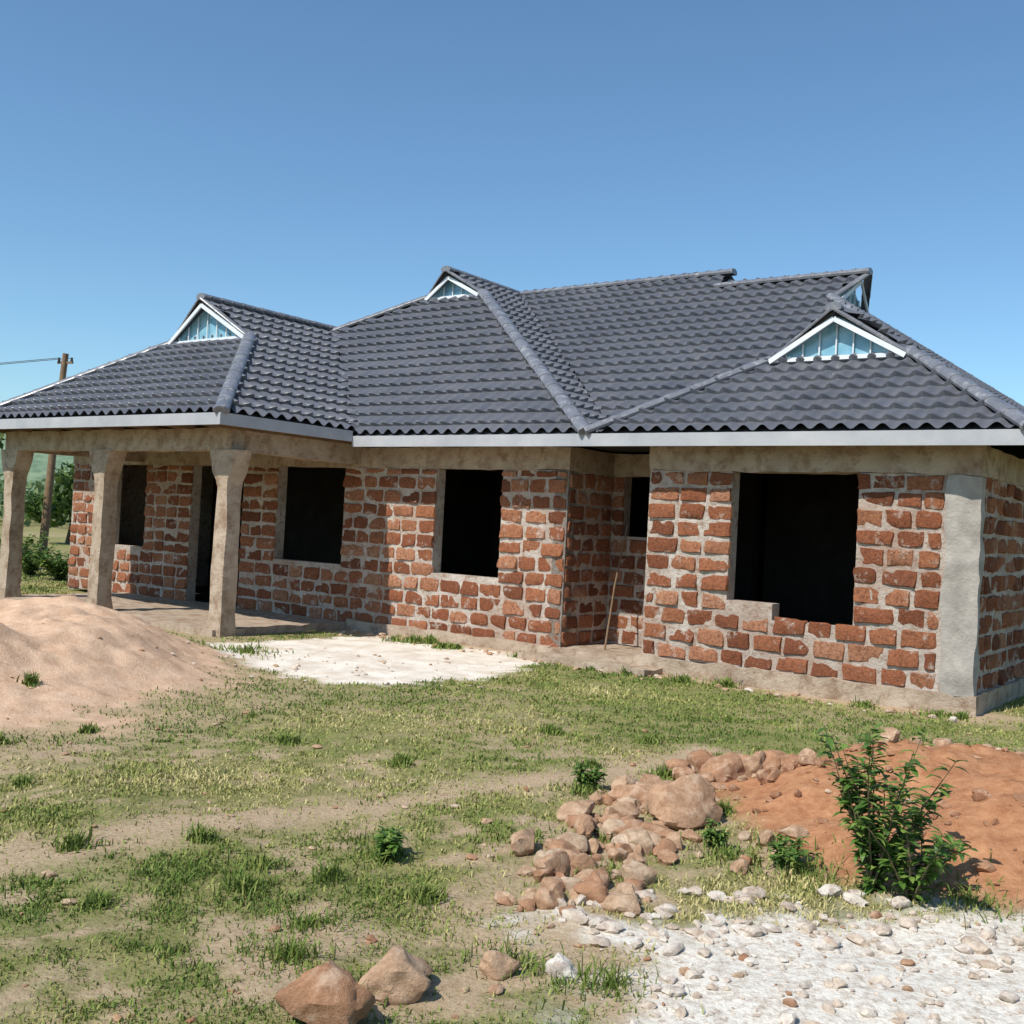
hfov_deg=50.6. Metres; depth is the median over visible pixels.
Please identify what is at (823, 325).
gablet frame
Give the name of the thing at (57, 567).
bush
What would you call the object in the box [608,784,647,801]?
boulder
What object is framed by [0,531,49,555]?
bush
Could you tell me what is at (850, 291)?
gablet frame
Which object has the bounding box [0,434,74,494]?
hills
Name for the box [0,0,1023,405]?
sky
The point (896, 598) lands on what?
laterite blocks
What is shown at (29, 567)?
bush
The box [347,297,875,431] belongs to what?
valley flashing
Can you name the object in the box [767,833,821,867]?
weed plant
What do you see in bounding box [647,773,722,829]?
boulder
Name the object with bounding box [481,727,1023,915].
rock pile
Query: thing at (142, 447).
concrete ring beam and plinth
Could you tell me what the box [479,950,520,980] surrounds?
boulder
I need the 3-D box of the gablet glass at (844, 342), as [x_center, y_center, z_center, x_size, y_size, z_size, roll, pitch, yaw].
[3.855,-2.070,12.814,1.630,0.498,0.001,2,-1,36]
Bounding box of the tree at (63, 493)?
[24,461,74,543]
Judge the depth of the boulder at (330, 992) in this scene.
3.42 m
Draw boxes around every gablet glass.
[175,306,235,341]
[431,277,472,297]
[782,316,889,357]
[839,289,860,308]
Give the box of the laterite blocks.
[67,464,1023,691]
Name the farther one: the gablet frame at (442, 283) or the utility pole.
the utility pole
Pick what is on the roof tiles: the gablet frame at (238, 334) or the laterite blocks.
the gablet frame at (238, 334)
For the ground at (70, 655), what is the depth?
5.66 m
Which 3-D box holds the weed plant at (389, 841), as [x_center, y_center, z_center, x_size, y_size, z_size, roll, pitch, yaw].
[-0.597,1.632,5.274,0.188,0.183,0.248,3,-1,0]
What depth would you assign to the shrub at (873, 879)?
5.10 m
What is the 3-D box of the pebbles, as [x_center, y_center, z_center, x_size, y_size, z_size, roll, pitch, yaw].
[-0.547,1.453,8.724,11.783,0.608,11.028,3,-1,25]
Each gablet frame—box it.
[168,303,242,343]
[424,276,478,300]
[768,316,905,363]
[842,280,868,312]
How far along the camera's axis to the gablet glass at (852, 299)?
15.87 m
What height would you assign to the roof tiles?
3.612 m
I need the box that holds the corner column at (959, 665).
[938,475,986,696]
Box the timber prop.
[604,525,627,649]
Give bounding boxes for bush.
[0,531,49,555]
[22,543,57,574]
[25,549,69,579]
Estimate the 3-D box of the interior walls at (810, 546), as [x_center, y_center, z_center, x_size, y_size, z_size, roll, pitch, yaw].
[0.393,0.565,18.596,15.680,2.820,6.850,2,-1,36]
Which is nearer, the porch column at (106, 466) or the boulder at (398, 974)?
the boulder at (398, 974)
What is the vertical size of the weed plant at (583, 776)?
0.198 m
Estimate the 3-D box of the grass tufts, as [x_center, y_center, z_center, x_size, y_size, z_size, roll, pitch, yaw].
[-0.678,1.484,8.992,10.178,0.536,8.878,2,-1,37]
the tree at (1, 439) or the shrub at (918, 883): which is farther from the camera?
the tree at (1, 439)
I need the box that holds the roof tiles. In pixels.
[0,268,1023,433]
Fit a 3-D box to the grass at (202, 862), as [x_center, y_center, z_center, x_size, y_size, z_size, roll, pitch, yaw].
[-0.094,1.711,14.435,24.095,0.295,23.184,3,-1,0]
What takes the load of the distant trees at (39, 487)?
on the ground at (70, 655)
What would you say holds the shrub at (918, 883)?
on the ground at (70, 655)
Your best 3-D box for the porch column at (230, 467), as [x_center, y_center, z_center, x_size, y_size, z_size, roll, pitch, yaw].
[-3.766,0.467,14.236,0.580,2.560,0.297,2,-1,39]
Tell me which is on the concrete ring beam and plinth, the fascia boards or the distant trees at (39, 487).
the fascia boards
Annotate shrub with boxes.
[810,717,967,894]
[851,805,977,904]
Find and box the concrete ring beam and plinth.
[0,427,1023,716]
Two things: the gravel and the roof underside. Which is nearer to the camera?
the gravel
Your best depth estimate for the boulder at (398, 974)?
3.68 m
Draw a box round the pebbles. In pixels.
[1,623,1023,1023]
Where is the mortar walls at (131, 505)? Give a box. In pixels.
[67,464,1023,692]
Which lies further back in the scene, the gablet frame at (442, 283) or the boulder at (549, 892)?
the gablet frame at (442, 283)
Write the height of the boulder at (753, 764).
0.273 m
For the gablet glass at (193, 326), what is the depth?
17.09 m
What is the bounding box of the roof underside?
[0,273,1023,458]
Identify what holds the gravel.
on the ground at (70, 655)
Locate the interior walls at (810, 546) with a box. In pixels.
[195,446,956,696]
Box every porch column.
[0,450,33,597]
[87,449,126,608]
[206,449,252,637]
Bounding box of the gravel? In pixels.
[542,884,1023,1023]
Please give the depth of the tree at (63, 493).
42.72 m
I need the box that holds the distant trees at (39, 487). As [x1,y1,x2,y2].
[0,473,69,526]
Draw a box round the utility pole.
[0,353,72,554]
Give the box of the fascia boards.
[0,412,1023,446]
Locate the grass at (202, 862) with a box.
[0,568,1023,1023]
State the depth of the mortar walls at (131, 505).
14.36 m
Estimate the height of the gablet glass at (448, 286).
0.364 m
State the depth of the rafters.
15.15 m
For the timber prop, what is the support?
on the concrete ring beam and plinth
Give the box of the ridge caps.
[0,265,1023,434]
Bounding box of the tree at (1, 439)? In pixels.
[0,433,5,449]
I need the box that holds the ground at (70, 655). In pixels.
[0,505,1023,1023]
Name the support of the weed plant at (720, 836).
on the ground at (70, 655)
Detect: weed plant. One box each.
[373,825,408,861]
[570,761,608,788]
[700,818,728,848]
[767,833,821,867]
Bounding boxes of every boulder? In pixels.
[275,961,374,1023]
[358,945,432,1004]
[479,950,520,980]
[533,877,564,909]
[545,952,578,981]
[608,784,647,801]
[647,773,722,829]
[700,752,746,782]
[742,750,765,776]
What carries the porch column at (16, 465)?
on the ground at (70, 655)
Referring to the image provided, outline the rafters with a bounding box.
[0,424,351,443]
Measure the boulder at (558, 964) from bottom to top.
0.099 m
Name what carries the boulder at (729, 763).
on the ground at (70, 655)
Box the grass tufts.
[0,632,1023,1023]
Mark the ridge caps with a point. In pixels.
(582, 425)
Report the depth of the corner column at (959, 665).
10.74 m
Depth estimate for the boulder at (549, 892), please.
4.67 m

